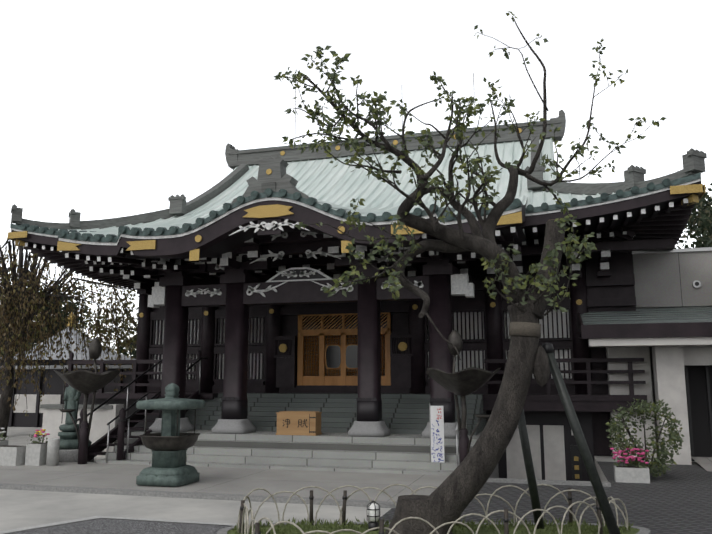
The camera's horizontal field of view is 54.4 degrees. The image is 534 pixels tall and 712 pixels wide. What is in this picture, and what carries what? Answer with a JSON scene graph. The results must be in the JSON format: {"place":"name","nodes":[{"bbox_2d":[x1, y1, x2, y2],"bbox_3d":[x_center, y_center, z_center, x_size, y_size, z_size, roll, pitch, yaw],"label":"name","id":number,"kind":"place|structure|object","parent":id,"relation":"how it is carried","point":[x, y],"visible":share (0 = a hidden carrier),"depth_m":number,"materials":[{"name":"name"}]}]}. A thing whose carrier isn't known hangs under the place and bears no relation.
{"place":"outdoors","nodes":[
{"label":"outdoors","id":0,"kind":"place"},
{"bbox_2d":[0,427,697,533],"bbox_3d":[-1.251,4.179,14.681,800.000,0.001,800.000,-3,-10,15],"label":"ground","id":1,"kind":"structure","parent":0,"point":[22,508],"depth_m":9.49,"materials":[{"name":"concrete"}]},
{"bbox_2d":[0,312,135,426],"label":"hall","id":2,"kind":"structure","parent":1,"relation":"on","point":[31,406],"depth_m":27.07,"materials":[{"name":"grey paint"}]},
{"bbox_2d":[0,239,137,436],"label":"weeping cherry","id":3,"kind":"object","parent":1,"relation":"on","point":[20,298],"visible":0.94,"depth_m":22.04,"materials":[{"name":"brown plant"}]},
{"bbox_2d":[58,367,93,461],"bbox_3d":[-6.148,3.192,14.974,0.890,2.044,0.890,-3,-10,15],"label":"jizo statue","id":4,"kind":"object","parent":1,"relation":"on","point":[68,449],"visible":0.46,"depth_m":14.75,"materials":[{"name":"green metal"}]},
{"bbox_2d":[72,276,138,359],"bbox_3d":[-7.297,2.694,26.413,6.398,6.819,5.911,6,-11,-32],"label":"autumn tree","id":5,"kind":"object","parent":1,"relation":"on","point":[119,329],"visible":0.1,"depth_m":26.04,"materials":[{"name":"brown plant"}]},
{"bbox_2d":[0,462,448,507],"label":"stone pavement","id":6,"kind":"structure","parent":1,"relation":"on","point":[226,483],"depth_m":11.36,"materials":[{"name":"grey stone"}]},
{"bbox_2d":[54,338,119,463],"bbox_3d":[-5.581,2.779,14.279,1.332,2.630,1.243,-3,-10,15],"label":"sculpture","id":7,"kind":"object","parent":6,"relation":"on","point":[86,383],"visible":0.98,"depth_m":14.14,"materials":[{"name":"brown metal"}]},
{"bbox_2d":[136,383,205,486],"bbox_3d":[-3.081,2.757,11.491,0.912,1.640,0.912,-3,-10,15],"label":"incense burner","id":8,"kind":"object","parent":6,"relation":"on","point":[169,444],"visible":1,"depth_m":11.20,"materials":[{"name":"green metal"}]},
{"bbox_2d":[426,330,500,463],"bbox_3d":[1.857,2.400,12.019,1.332,2.630,1.243,-3,-10,15],"label":"sculpture","id":9,"kind":"object","parent":6,"relation":"on","point":[463,383],"visible":0.92,"depth_m":11.86,"materials":[{"name":"brown metal"}]},
{"bbox_2d":[40,357,466,466],"bbox_3d":[-2.599,3.136,15.577,10.220,2.355,3.758,-3,-10,15],"label":"side stair","id":10,"kind":"object","parent":1,"relation":"on","point":[111,425],"visible":0.6,"depth_m":16.14,"materials":[{"name":"paint"}]},
{"bbox_2d":[96,393,486,474],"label":"stone steps","id":11,"kind":"structure","parent":1,"relation":"on","point":[403,447],"depth_m":14.44,"materials":[{"name":"stone"}]},
{"bbox_2d":[276,411,321,435],"bbox_3d":[-1.218,3.334,14.792,0.903,0.485,0.400,-3,-10,15],"label":"offering box","id":12,"kind":"object","parent":11,"relation":"on","point":[306,423],"visible":1,"depth_m":14.62,"materials":[{"name":"brown wood"}]},
{"bbox_2d":[125,218,513,438],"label":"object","id":13,"kind":"object","parent":11,"relation":"on","point":[237,289],"visible":0.65,"depth_m":15.20,"materials":[{"name":"black wood"}]},
{"bbox_2d":[57,155,527,274],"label":"porch roof","id":14,"kind":"structure","parent":13,"relation":"on","point":[271,191],"depth_m":14.04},
{"bbox_2d":[429,403,444,462],"bbox_3d":[1.513,3.208,12.926,0.267,1.296,0.046,-3,-10,15],"label":"notice banner","id":15,"kind":"object","parent":11,"relation":"on","point":[437,434],"visible":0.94,"depth_m":12.92,"materials":[{"name":"white fabric"}]},
{"bbox_2d":[0,183,711,364],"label":"evergreen trees","id":16,"kind":"object","parent":1,"relation":"on","point":[699,222],"visible":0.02,"depth_m":40.37,"materials":[{"name":"green plant"}]},
{"bbox_2d":[7,110,706,289],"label":"hall roof","id":17,"kind":"structure","parent":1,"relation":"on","point":[634,205],"depth_m":19.36,"materials":[{"name":"green metal"}]},
{"bbox_2d":[295,73,474,143],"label":"roof aerials","id":18,"kind":"object","parent":17,"relation":"on","point":[402,115],"visible":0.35,"depth_m":26.23,"materials":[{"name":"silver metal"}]},
{"bbox_2d":[66,238,673,455],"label":"temple wall","id":19,"kind":"structure","parent":1,"relation":"on","point":[302,348],"depth_m":17.77,"materials":[{"name":"black wood"}]},
{"bbox_2d":[487,411,610,486],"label":"wall","id":20,"kind":"structure","parent":1,"relation":"on","point":[557,459],"depth_m":16.37,"materials":[{"name":"white paint"}]},
{"bbox_2d":[577,247,711,471],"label":"annex building","id":21,"kind":"structure","parent":1,"relation":"on","point":[664,330],"depth_m":15.43,"materials":[{"name":"concrete"}]},
{"bbox_2d":[0,461,711,533],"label":"paving","id":22,"kind":"structure","parent":0,"point":[676,499],"depth_m":9.46,"materials":[{"name":"asphalt"}]},
{"bbox_2d":[0,428,649,482],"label":"planters","id":23,"kind":"object","parent":22,"relation":"on","point":[36,453],"visible":0.9,"depth_m":13.80,"materials":[{"name":"concrete"}]},
{"bbox_2d":[217,522,650,533],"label":"island grass","id":24,"kind":"structure","parent":22,"relation":"on","point":[637,530],"depth_m":7.77,"materials":[{"name":"plant"}]},
{"bbox_2d":[367,500,379,530],"bbox_3d":[0.193,2.751,7.644,0.154,0.334,0.148,-3,-10,15],"label":"garden lamp","id":25,"kind":"object","parent":24,"relation":"on","point":[373,513],"visible":0.94,"depth_m":7.60,"materials":[{"name":"white glass"}]},
{"bbox_2d":[237,484,627,533],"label":"bamboo fence","id":26,"kind":"object","parent":24,"relation":"on","point":[243,510],"visible":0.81,"depth_m":7.47,"materials":[{"name":"beige wood"}]},
{"bbox_2d":[231,517,633,533],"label":"grass","id":27,"kind":"structure","parent":24,"relation":"on","point":[587,526],"depth_m":7.82,"materials":[{"name":"green plant"}]},
{"bbox_2d":[518,343,620,533],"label":"tree props","id":28,"kind":"object","parent":24,"relation":"on","point":[596,482],"visible":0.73,"depth_m":7.33,"materials":[{"name":"black paint"}]},
{"bbox_2d":[274,11,665,533],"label":"old tree","id":29,"kind":"object","parent":22,"relation":"on","point":[452,495],"depth_m":7.42,"materials":[{"name":"brown plant"}]},
{"bbox_2d":[606,398,684,476],"bbox_3d":[5.200,3.079,12.446,1.347,1.443,1.105,-3,-10,15],"label":"entrance shrub","id":30,"kind":"object","parent":22,"relation":"on","point":[663,450],"visible":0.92,"depth_m":12.36,"materials":[{"name":"green plant"}]},
{"bbox_2d":[0,0,711,355],"label":"sky","id":31,"kind":"structure","parent":0,"point":[109,109],"materials":[{"name":"white"}]}
]}

